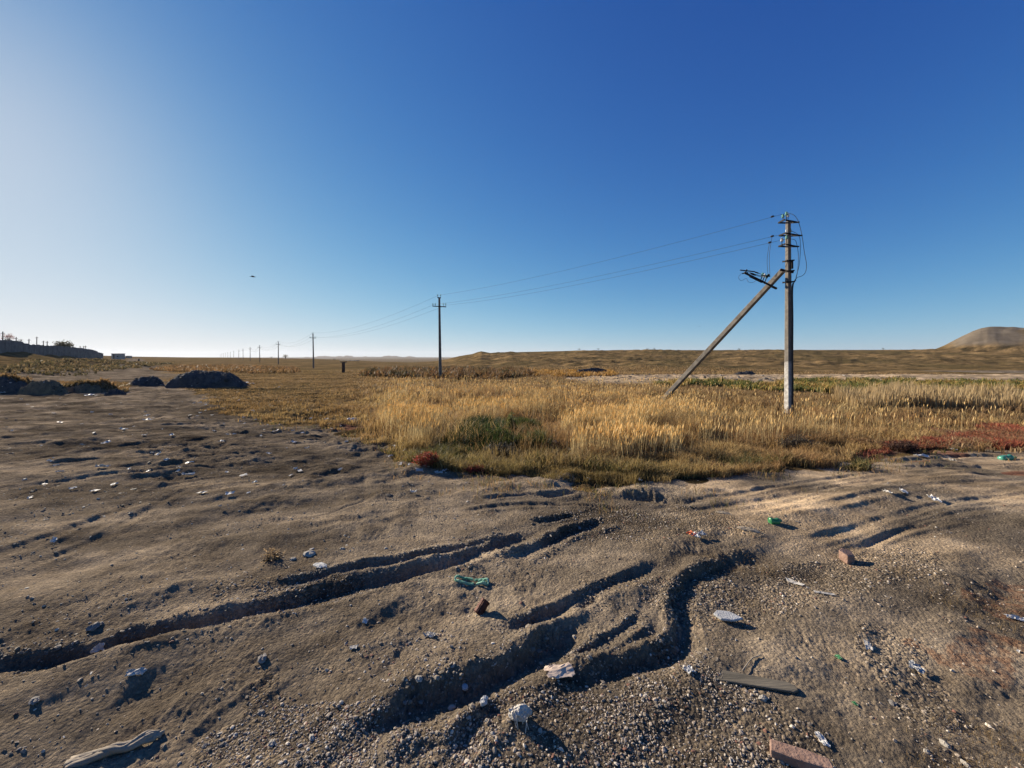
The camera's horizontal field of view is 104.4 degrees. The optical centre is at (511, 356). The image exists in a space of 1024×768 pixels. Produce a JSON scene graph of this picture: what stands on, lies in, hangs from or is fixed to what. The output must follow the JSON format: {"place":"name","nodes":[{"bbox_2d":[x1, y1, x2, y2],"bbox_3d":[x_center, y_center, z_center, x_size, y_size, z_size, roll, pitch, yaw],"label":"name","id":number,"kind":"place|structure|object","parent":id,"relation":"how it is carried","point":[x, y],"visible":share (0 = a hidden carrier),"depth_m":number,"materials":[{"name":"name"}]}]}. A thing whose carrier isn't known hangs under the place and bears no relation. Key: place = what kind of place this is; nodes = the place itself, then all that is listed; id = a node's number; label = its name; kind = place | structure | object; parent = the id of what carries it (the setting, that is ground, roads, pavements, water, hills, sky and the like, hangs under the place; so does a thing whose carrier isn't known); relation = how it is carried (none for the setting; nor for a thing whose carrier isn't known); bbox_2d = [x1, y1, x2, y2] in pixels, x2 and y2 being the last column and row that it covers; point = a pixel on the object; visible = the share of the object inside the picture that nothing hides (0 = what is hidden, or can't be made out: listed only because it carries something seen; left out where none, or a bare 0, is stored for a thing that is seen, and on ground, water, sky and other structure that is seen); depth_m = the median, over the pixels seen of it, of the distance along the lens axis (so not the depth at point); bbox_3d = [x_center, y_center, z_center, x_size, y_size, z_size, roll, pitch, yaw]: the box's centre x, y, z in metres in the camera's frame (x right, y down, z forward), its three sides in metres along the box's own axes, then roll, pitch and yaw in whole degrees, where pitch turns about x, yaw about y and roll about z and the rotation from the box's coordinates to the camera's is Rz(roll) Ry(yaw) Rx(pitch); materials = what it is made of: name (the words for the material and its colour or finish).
{"place":"outdoors","nodes":[
{"label":"outdoors","id":0,"kind":"place"},
{"bbox_2d":[0,327,1023,767],"bbox_3d":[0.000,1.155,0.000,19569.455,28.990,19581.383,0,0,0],"label":"ground","id":1,"kind":"structure","parent":0,"point":[992,485],"depth_m":2.84,"materials":[{"name":"brown soil"}]},
{"bbox_2d":[0,334,14,340],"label":"tree","id":2,"kind":"object","parent":1,"relation":"on","point":[7,336],"visible":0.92,"depth_m":81.98,"materials":[{"name":"green plant"}]},
{"bbox_2d":[0,376,26,392],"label":"soil heap","id":3,"kind":"object","parent":1,"relation":"on","point":[8,388],"visible":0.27,"depth_m":20.93,"materials":[{"name":"grey soil"}]},
{"bbox_2d":[28,696,39,704],"bbox_3d":[-2.252,1.623,1.871,0.054,0.021,0.037,0,0,38],"label":"stone chunk","id":4,"kind":"object","parent":1,"relation":"on","point":[34,700],"visible":1,"depth_m":1.86,"materials":[{"name":"grey stone"}]},
{"bbox_2d":[17,380,70,394],"bbox_3d":[-23.874,1.696,20.277,3.270,1.054,1.126,0,0,0],"label":"soil heap","id":5,"kind":"object","parent":1,"relation":"on","point":[35,388],"visible":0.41,"depth_m":20.03,"materials":[{"name":"grey soil"}]},
{"bbox_2d":[0,340,102,358],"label":"boundary wall","id":6,"kind":"structure","parent":1,"relation":"on","point":[14,346],"depth_m":89.68,"materials":[{"name":"concrete"}]},
{"bbox_2d":[52,340,74,346],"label":"tree","id":7,"kind":"object","parent":1,"relation":"on","point":[62,343],"visible":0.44,"depth_m":127.11,"materials":[{"name":"green plant"}]},
{"bbox_2d":[0,372,131,391],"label":"berm grass","id":8,"kind":"structure","parent":1,"relation":"on","point":[124,386],"depth_m":21.39,"materials":[{"name":"brown plant"}]},
{"bbox_2d":[0,357,174,375],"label":"bank scrub","id":9,"kind":"object","parent":1,"relation":"on","point":[66,367],"visible":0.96,"depth_m":54.60,"materials":[{"name":"brown plant"}]},
{"bbox_2d":[66,381,112,392],"bbox_3d":[-22.873,1.770,21.422,4.146,0.918,1.422,0,0,0],"label":"soil heap","id":10,"kind":"object","parent":1,"relation":"on","point":[84,386],"visible":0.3,"depth_m":21.06,"materials":[{"name":"grey soil"}]},
{"bbox_2d":[85,621,103,631],"bbox_3d":[-2.531,1.638,2.412,0.060,0.042,0.085,0,0,0],"label":"rock","id":11,"kind":"object","parent":1,"relation":"on","point":[94,626],"visible":1,"depth_m":2.39,"materials":[{"name":"grey stone"}]},
{"bbox_2d":[90,643,104,653],"bbox_3d":[-2.374,1.670,2.273,0.032,0.038,0.061,0,0,40],"label":"stone","id":12,"kind":"object","parent":1,"relation":"on","point":[98,647],"visible":1,"depth_m":2.27,"materials":[{"name":"grey stone"}]},
{"bbox_2d":[95,464,109,466],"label":"litter","id":13,"kind":"object","parent":1,"relation":"on","point":[100,465],"visible":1,"depth_m":5.57,"materials":[{"name":"paper"}]},
{"bbox_2d":[63,729,164,767],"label":"driftwood","id":14,"kind":"object","parent":1,"relation":"on","point":[142,738],"visible":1,"depth_m":1.66,"materials":[{"name":"grey wood"}]},
{"bbox_2d":[104,389,125,395],"bbox_3d":[-19.787,1.914,19.819,1.199,0.612,0.945,0,0,0],"label":"soil heap","id":15,"kind":"object","parent":1,"relation":"on","point":[114,392],"visible":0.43,"depth_m":19.61,"materials":[{"name":"grey soil"}]},
{"bbox_2d":[111,353,125,358],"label":"shed","id":16,"kind":"structure","parent":1,"relation":"on","point":[117,355],"depth_m":230.00,"materials":[{"name":"metal"}]},
{"bbox_2d":[0,370,245,392],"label":"heap clods","id":17,"kind":"object","parent":1,"relation":"on","point":[225,380],"visible":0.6,"depth_m":24.68,"materials":[{"name":"soil"}]},
{"bbox_2d":[124,667,146,676],"bbox_3d":[-1.925,1.613,2.029,0.096,0.019,0.036,0,0,-10],"label":"paper strip","id":18,"kind":"object","parent":1,"relation":"on","point":[139,671],"visible":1,"depth_m":2.03,"materials":[{"name":"white paper"}]},
{"bbox_2d":[130,376,163,385],"bbox_3d":[-24.809,1.791,27.104,2.568,0.959,1.763,0,0,0],"label":"soil heap","id":19,"kind":"object","parent":1,"relation":"on","point":[143,379],"visible":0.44,"depth_m":26.65,"materials":[{"name":"grey soil"}]},
{"bbox_2d":[165,370,249,387],"bbox_3d":[-19.505,1.550,25.513,6.172,1.426,2.978,0,0,0],"label":"soil heap","id":20,"kind":"object","parent":1,"relation":"on","point":[190,381],"visible":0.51,"depth_m":24.71,"materials":[{"name":"grey soil"}]},
{"bbox_2d":[149,364,299,373],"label":"russet scrub","id":21,"kind":"object","parent":1,"relation":"on","point":[243,368],"visible":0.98,"depth_m":61.72,"materials":[{"name":"brown plant"}]},
{"bbox_2d":[257,709,264,714],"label":"stone","id":22,"kind":"object","parent":1,"relation":"on","point":[261,711],"visible":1,"depth_m":1.85,"materials":[{"name":"grey stone"}]},
{"bbox_2d":[258,653,266,663],"bbox_3d":[-1.348,1.632,2.142,0.042,0.035,0.067,0,0,-30],"label":"stone","id":23,"kind":"object","parent":1,"relation":"on","point":[262,658],"visible":1,"depth_m":2.13,"materials":[{"name":"grey stone"}]},
{"bbox_2d":[268,738,274,746],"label":"stone","id":24,"kind":"object","parent":1,"relation":"on","point":[271,743],"visible":1,"depth_m":1.69,"materials":[{"name":"grey stone"}]},
{"bbox_2d":[260,548,284,562],"bbox_3d":[-1.955,1.612,3.220,0.168,0.127,0.189,0,0,17],"label":"dry weed","id":25,"kind":"object","parent":1,"relation":"on","point":[272,555],"visible":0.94,"depth_m":3.23,"materials":[{"name":"brown plant"}]},
{"bbox_2d":[0,394,547,700],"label":"clods","id":26,"kind":"object","parent":1,"relation":"on","point":[388,495],"visible":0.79,"depth_m":4.30,"materials":[{"name":"soil"}]},
{"bbox_2d":[302,550,315,556],"bbox_3d":[-1.686,1.639,3.301,0.114,0.042,0.094,0,0,0],"label":"pale lump","id":27,"kind":"object","parent":1,"relation":"on","point":[309,553],"visible":1,"depth_m":3.28,"materials":[{"name":"white stone"}]},
{"bbox_2d":[309,734,314,740],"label":"stone","id":28,"kind":"object","parent":1,"relation":"on","point":[311,737],"visible":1,"depth_m":1.70,"materials":[{"name":"grey stone"}]},
{"bbox_2d":[312,332,313,367],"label":"utility pole","id":29,"kind":"object","parent":1,"relation":"on","point":[313,348],"visible":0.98,"depth_m":80.06,"materials":[{"name":"concrete"}]},
{"bbox_2d":[313,562,326,567],"bbox_3d":[-1.498,1.631,3.099,0.143,0.024,0.075,0,0,27],"label":"paper scrap","id":30,"kind":"object","parent":1,"relation":"on","point":[319,565],"visible":1,"depth_m":3.09,"materials":[{"name":"white paper"}]},
{"bbox_2d":[349,644,358,649],"bbox_3d":[-0.881,1.618,2.210,0.049,0.010,0.033,0,0,0],"label":"paper scrap","id":31,"kind":"object","parent":1,"relation":"on","point":[353,647],"visible":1,"depth_m":2.21,"materials":[{"name":"white paper"}]},
{"bbox_2d":[0,475,773,766],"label":"crumbs","id":32,"kind":"object","parent":1,"relation":"on","point":[58,646],"visible":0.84,"depth_m":2.47,"materials":[{"name":"soil"}]},
{"bbox_2d":[415,675,422,681],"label":"stone","id":33,"kind":"object","parent":1,"relation":"on","point":[418,678],"visible":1,"depth_m":1.95,"materials":[{"name":"grey stone"}]},
{"bbox_2d":[411,448,438,466],"bbox_3d":[-1.260,1.487,5.865,0.450,0.312,0.382,0,0,0],"label":"red shrub","id":34,"kind":"object","parent":1,"relation":"on","point":[426,457],"visible":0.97,"depth_m":5.85,"materials":[{"name":"red plant"}]},
{"bbox_2d":[423,631,434,637],"bbox_3d":[-0.475,1.610,2.302,0.081,0.027,0.038,0,0,24],"label":"crumpled paper","id":35,"kind":"object","parent":1,"relation":"on","point":[429,634],"visible":1,"depth_m":2.30,"materials":[{"name":"white paper"}]},
{"bbox_2d":[432,294,445,375],"bbox_3d":[-6.669,-1.647,36.406,1.269,8.133,0.325,0,0,-11],"label":"utility pole","id":36,"kind":"object","parent":1,"relation":"on","point":[439,333],"visible":0.95,"depth_m":36.35,"materials":[{"name":"concrete"}]},
{"bbox_2d":[452,240,779,304],"bbox_3d":[1.907,-4.419,25.410,0.010,0.598,27.164,0,0,-36],"label":"power line","id":37,"kind":"object","parent":36,"relation":"attached to","point":[641,271],"visible":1,"depth_m":18.98,"materials":[{"name":"metal"}]},
{"bbox_2d":[358,365,537,380],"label":"brown scrub","id":38,"kind":"object","parent":1,"relation":"on","point":[453,371],"visible":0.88,"depth_m":40.32,"materials":[{"name":"brown plant"}]},
{"bbox_2d":[448,704,455,710],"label":"stone","id":39,"kind":"object","parent":1,"relation":"on","point":[452,707],"visible":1,"depth_m":1.87,"materials":[{"name":"grey stone"}]},
{"bbox_2d":[462,683,467,690],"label":"stone","id":40,"kind":"object","parent":1,"relation":"on","point":[464,686],"visible":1,"depth_m":1.97,"materials":[{"name":"grey stone"}]},
{"bbox_2d":[454,575,488,585],"bbox_3d":[-0.289,1.611,2.851,0.251,0.065,0.081,0,0,-8],"label":"green strap","id":41,"kind":"object","parent":1,"relation":"on","point":[481,581],"visible":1,"depth_m":2.85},
{"bbox_2d":[463,463,485,473],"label":"red shrub","id":42,"kind":"object","parent":1,"relation":"on","point":[468,469],"visible":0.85,"depth_m":5.69,"materials":[{"name":"red plant"}]},
{"bbox_2d":[474,597,489,614],"bbox_3d":[-0.191,1.590,2.519,0.107,0.104,0.066,0,0,-42],"label":"rusty can","id":43,"kind":"object","parent":1,"relation":"on","point":[482,606],"visible":0.94,"depth_m":2.50,"materials":[{"name":"metal"}]},
{"bbox_2d":[479,695,488,706],"bbox_3d":[-0.130,1.597,1.839,0.042,0.030,0.050,0,0,0],"label":"stone","id":44,"kind":"object","parent":1,"relation":"on","point":[483,700],"visible":1,"depth_m":1.83,"materials":[{"name":"grey stone"}]},
{"bbox_2d":[479,423,512,443],"bbox_3d":[-0.321,1.522,7.608,0.756,0.510,0.624,0,0,0],"label":"tall weed","id":45,"kind":"object","parent":1,"relation":"on","point":[499,430],"visible":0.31,"depth_m":7.55,"materials":[{"name":"green plant"}]},
{"bbox_2d":[435,413,559,454],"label":"green grass","id":46,"kind":"structure","parent":1,"relation":"on","point":[485,421],"depth_m":7.62,"materials":[{"name":"green plant"}]},
{"bbox_2d":[483,440,521,457],"bbox_3d":[-0.183,1.611,6.995,0.761,0.324,0.623,0,0,0],"label":"dark weed","id":47,"kind":"object","parent":1,"relation":"on","point":[504,448],"visible":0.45,"depth_m":6.91,"materials":[{"name":"plant"}]},
{"bbox_2d":[506,412,517,434],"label":"tall weed","id":48,"kind":"object","parent":1,"relation":"on","point":[510,420],"visible":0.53,"depth_m":8.34,"materials":[{"name":"green plant"}]},
{"bbox_2d":[508,703,531,733],"bbox_3d":[0.037,1.577,1.752,0.101,0.067,0.091,0,0,24],"label":"stone","id":49,"kind":"object","parent":1,"relation":"on","point":[522,712],"visible":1,"depth_m":1.74,"materials":[{"name":"stone"}]},
{"bbox_2d":[544,662,574,678],"bbox_3d":[0.242,1.606,2.028,0.153,0.022,0.091,0,0,-11],"label":"cardboard piece","id":50,"kind":"object","parent":1,"relation":"on","point":[561,671],"visible":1,"depth_m":2.02,"materials":[{"name":"beige cardboard"}]},
{"bbox_2d":[512,368,618,376],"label":"orange scrub","id":51,"kind":"object","parent":1,"relation":"on","point":[569,373],"visible":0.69,"depth_m":43.91,"materials":[{"name":"orange plant"}]},
{"bbox_2d":[575,368,606,372],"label":"soil heap","id":52,"kind":"object","parent":1,"relation":"on","point":[590,370],"visible":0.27,"depth_m":48.86,"materials":[{"name":"grey soil"}]},
{"bbox_2d":[378,436,877,478],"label":"field edge grass","id":53,"kind":"structure","parent":1,"relation":"on","point":[607,465],"depth_m":6.01,"materials":[{"name":"plant"}]},
{"bbox_2d":[244,414,1021,517],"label":"stray grass","id":54,"kind":"structure","parent":1,"relation":"on","point":[635,486],"depth_m":5.50,"materials":[{"name":"brown plant"}]},
{"bbox_2d":[570,374,781,383],"bbox_3d":[19.416,2.049,30.651,35.556,0.739,17.600,0,0,31],"label":"rubble","id":55,"kind":"object","parent":1,"relation":"on","point":[765,378],"visible":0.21,"depth_m":35.73,"materials":[{"name":"stone"}]},
{"bbox_2d":[682,665,695,673],"bbox_3d":[0.911,1.611,2.041,0.052,0.016,0.052,0,0,-15],"label":"torn film","id":56,"kind":"object","parent":1,"relation":"on","point":[688,669],"visible":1,"depth_m":2.04,"materials":[{"name":"white plastic"}]},
{"bbox_2d":[686,530,706,537],"bbox_3d":[1.641,1.568,3.534,0.180,0.037,0.117,0,0,-36],"label":"wrapper","id":57,"kind":"object","parent":1,"relation":"on","point":[695,534],"visible":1,"depth_m":3.52,"materials":[{"name":"white plastic"}]},
{"bbox_2d":[373,375,1021,458],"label":"feather grass","id":58,"kind":"structure","parent":1,"relation":"on","point":[616,429],"depth_m":9.97,"materials":[{"name":"beige plant"}]},
{"bbox_2d":[698,459,732,472],"bbox_3d":[2.944,1.591,5.759,0.438,0.226,0.385,0,0,-31],"label":"dead shrub","id":59,"kind":"object","parent":1,"relation":"on","point":[720,465],"visible":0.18,"depth_m":5.72,"materials":[{"name":"brown plant"}]},
{"bbox_2d":[716,511,729,513],"bbox_3d":[2.190,1.625,4.118,0.156,0.036,0.050,0,0,38],"label":"wood splinter","id":60,"kind":"object","parent":1,"relation":"on","point":[721,512],"visible":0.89,"depth_m":4.11,"materials":[{"name":"wood"}]},
{"bbox_2d":[714,610,742,621],"bbox_3d":[1.356,1.630,2.493,0.166,0.023,0.074,0,0,8],"label":"stone slab","id":61,"kind":"object","parent":1,"relation":"on","point":[721,615],"depth_m":2.48,"materials":[{"name":"grey stone"}]},
{"bbox_2d":[662,211,802,413],"bbox_3d":[8.181,-1.421,16.481,1.913,7.773,6.152,0,0,-34],"label":"utility pole","id":62,"kind":"object","parent":1,"relation":"on","point":[787,270],"visible":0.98,"depth_m":14.59,"materials":[{"name":"concrete"}]},
{"bbox_2d":[434,235,777,304],"bbox_3d":[1.469,-4.556,25.510,0.010,0.446,27.824,0,0,-38],"label":"power line","id":63,"kind":"object","parent":62,"relation":"attached to","point":[624,270],"visible":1,"depth_m":19.60,"materials":[{"name":"metal"}]},
{"bbox_2d":[443,214,781,294],"bbox_3d":[1.616,-5.351,25.400,0.010,0.574,27.642,0,0,-37],"label":"power line","id":64,"kind":"object","parent":62,"relation":"attached to","point":[645,250],"visible":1,"depth_m":18.61,"materials":[{"name":"metal"}]},
{"bbox_2d":[791,280,795,411],"bbox_3d":[10.262,-0.360,14.451,0.150,4.879,0.093,0,0,27],"label":"feeder cable","id":65,"kind":"object","parent":62,"relation":"attached to","point":[792,347],"visible":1,"depth_m":14.43,"materials":[{"name":"black rubber"}]},
{"bbox_2d":[789,213,806,278],"bbox_3d":[10.341,-4.044,14.525,0.712,2.519,0.241,0,0,39],"label":"cable tail","id":66,"kind":"object","parent":62,"relation":"attached to","point":[803,247],"visible":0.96,"depth_m":14.41},
{"bbox_2d":[733,371,754,374],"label":"soil heap","id":67,"kind":"object","parent":1,"relation":"on","point":[745,373],"visible":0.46,"depth_m":40.47,"materials":[{"name":"grey soil"}]},
{"bbox_2d":[737,526,760,532],"bbox_3d":[2.185,1.598,3.670,0.194,0.041,0.060,0,0,30],"label":"wood splinter","id":68,"kind":"object","parent":1,"relation":"on","point":[744,528],"visible":1,"depth_m":3.65,"materials":[{"name":"wood"}]},
{"bbox_2d":[742,655,760,670],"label":"twig","id":69,"kind":"object","parent":1,"relation":"on","point":[749,661],"visible":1,"depth_m":2.12,"materials":[{"name":"brown wood"}]},
{"bbox_2d":[714,670,797,693],"bbox_3d":[1.180,1.641,2.011,0.468,0.012,0.079,0,0,15],"label":"old board","id":70,"kind":"object","parent":1,"relation":"on","point":[753,681],"visible":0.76,"depth_m":1.99,"materials":[{"name":"grey wood"}]},
{"bbox_2d":[758,695,767,701],"bbox_3d":[1.207,1.646,1.909,0.050,0.025,0.034,0,0,0],"label":"stone","id":71,"kind":"object","parent":1,"relation":"on","point":[763,698],"visible":1,"depth_m":1.90,"materials":[{"name":"white stone"}]},
{"bbox_2d":[768,517,781,524],"bbox_3d":[2.538,1.589,3.826,0.123,0.077,0.068,0,0,-5],"label":"plastic bottle","id":72,"kind":"object","parent":1,"relation":"on","point":[772,521],"visible":0.98,"depth_m":3.80,"materials":[{"name":"green plastic"}]},
{"bbox_2d":[785,577,804,585],"bbox_3d":[2.073,1.655,2.913,0.049,0.019,0.124,0,0,-39],"label":"paper scrap","id":73,"kind":"object","parent":1,"relation":"on","point":[793,581],"visible":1,"depth_m":2.91,"materials":[{"name":"white paper"}]},
{"bbox_2d":[772,432,820,449],"bbox_3d":[5.378,1.613,7.503,0.842,0.371,0.752,0,0,-39],"label":"dead shrub","id":74,"kind":"object","parent":1,"relation":"on","point":[795,441],"visible":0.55,"depth_m":7.42,"materials":[{"name":"plant"}]},
{"bbox_2d":[770,739,833,767],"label":"brick fragment","id":75,"kind":"object","parent":1,"relation":"on","point":[793,756],"visible":1,"depth_m":1.61,"materials":[{"name":"brick"}]},
{"bbox_2d":[814,731,830,747],"bbox_3d":[1.337,1.649,1.711,0.036,0.017,0.062,0,0,0],"label":"torn wrapper","id":76,"kind":"object","parent":1,"relation":"on","point":[822,739],"visible":1,"depth_m":1.71,"materials":[{"name":"white plastic"}]},
{"bbox_2d":[813,590,835,595],"bbox_3d":[2.154,1.628,2.732,0.122,0.017,0.034,0,0,25],"label":"paper strip","id":77,"kind":"object","parent":1,"relation":"on","point":[821,592],"visible":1,"depth_m":2.73,"materials":[{"name":"white paper"}]},
{"bbox_2d":[641,496,1023,767],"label":"dry weeds","id":78,"kind":"object","parent":1,"relation":"on","point":[952,766],"visible":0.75,"depth_m":2.00,"materials":[{"name":"brown plant"}]},
{"bbox_2d":[653,376,1023,393],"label":"yellow scrub","id":79,"kind":"object","parent":1,"relation":"on","point":[801,383],"visible":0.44,"depth_m":26.50,"materials":[{"name":"yellow plant"}]},
{"bbox_2d":[839,548,853,564],"bbox_3d":[2.739,1.635,3.247,0.107,0.095,0.094,0,0,-14],"label":"brick fragment","id":80,"kind":"object","parent":1,"relation":"on","point":[846,556],"visible":1,"depth_m":3.21,"materials":[{"name":"brick"}]},
{"bbox_2d":[847,435,883,448],"bbox_3d":[6.896,1.656,7.761,0.664,0.313,0.502,0,0,-26],"label":"dry weed","id":81,"kind":"object","parent":1,"relation":"on","point":[862,440],"visible":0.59,"depth_m":7.73,"materials":[{"name":"brown plant"}]},
{"bbox_2d":[863,639,873,650],"bbox_3d":[2.034,1.650,2.263,0.036,0.014,0.089,0,0,35],"label":"paper scrap","id":82,"kind":"object","parent":1,"relation":"on","point":[867,645],"visible":1,"depth_m":2.26,"materials":[{"name":"white paper"}]},
{"bbox_2d":[888,699,896,705],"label":"stone","id":83,"kind":"object","parent":1,"relation":"on","point":[892,702],"visible":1,"depth_m":1.90,"materials":[{"name":"beige stone"}]},
{"bbox_2d":[884,439,921,453],"bbox_3d":[7.144,1.638,7.267,0.568,0.265,0.517,0,0,0],"label":"dead shrub","id":84,"kind":"object","parent":1,"relation":"on","point":[904,447],"visible":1,"depth_m":7.19,"materials":[{"name":"brown plant"}]},
{"bbox_2d":[908,660,924,673],"bbox_3d":[2.153,1.652,2.111,0.066,0.028,0.062,0,0,-42],"label":"plastic bag","id":85,"kind":"object","parent":1,"relation":"on","point":[917,667],"visible":1,"depth_m":2.11,"materials":[{"name":"white plastic"}]},
{"bbox_2d":[830,380,1023,410],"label":"reed bed","id":86,"kind":"object","parent":1,"relation":"on","point":[925,395],"visible":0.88,"depth_m":16.04,"materials":[{"name":"beige plant"}]},
{"bbox_2d":[838,427,1023,457],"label":"red glasswort","id":87,"kind":"object","parent":1,"relation":"on","point":[950,434],"visible":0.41,"depth_m":7.68,"materials":[{"name":"red plant"}]},
{"bbox_2d":[928,494,941,502],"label":"litter","id":88,"kind":"object","parent":1,"relation":"on","point":[934,498],"visible":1,"depth_m":4.47,"materials":[{"name":"white plastic"}]},
{"bbox_2d":[939,739,951,748],"bbox_3d":[1.846,1.653,1.695,0.027,0.022,0.040,0,0,0],"label":"stone","id":89,"kind":"object","parent":1,"relation":"on","point":[945,744],"visible":1,"depth_m":1.69,"materials":[{"name":"beige stone"}]},
{"bbox_2d":[960,759,970,767],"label":"stone","id":90,"kind":"object","parent":1,"relation":"on","point":[963,762],"visible":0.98,"depth_m":1.61,"materials":[{"name":"beige stone"}]},
{"bbox_2d":[911,421,1023,450],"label":"red glasswort","id":91,"kind":"object","parent":1,"relation":"on","point":[1011,433],"visible":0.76,"depth_m":8.28,"materials":[{"name":"red plant"}]},
{"bbox_2d":[997,454,1016,459],"bbox_3d":[8.305,1.697,6.650,0.276,0.117,0.100,0,0,-2],"label":"plastic bottle","id":92,"kind":"object","parent":1,"relation":"on","point":[1008,456],"visible":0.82,"depth_m":6.62,"materials":[{"name":"teal plastic"}]},
{"bbox_2d":[1005,614,1023,620],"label":"paper scrap","id":93,"kind":"object","parent":1,"relation":"on","point":[1011,616],"visible":0.99,"depth_m":2.53,"materials":[{"name":"white paper"}]},
{"bbox_2d":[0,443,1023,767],"bbox_3d":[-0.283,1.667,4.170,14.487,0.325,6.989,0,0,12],"label":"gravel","id":94,"kind":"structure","parent":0,"point":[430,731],"depth_m":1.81,"materials":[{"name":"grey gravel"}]},
{"bbox_2d":[0,0,1023,356],"label":"sky","id":95,"kind":"structure","parent":0,"point":[364,162],"materials":[{"name":"blue"}]},
{"bbox_2d":[163,364,1023,486],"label":"dry grass","id":96,"kind":"structure","parent":0,"point":[696,453],"depth_m":11.08,"materials":[{"name":"yellow plant"}]}
]}

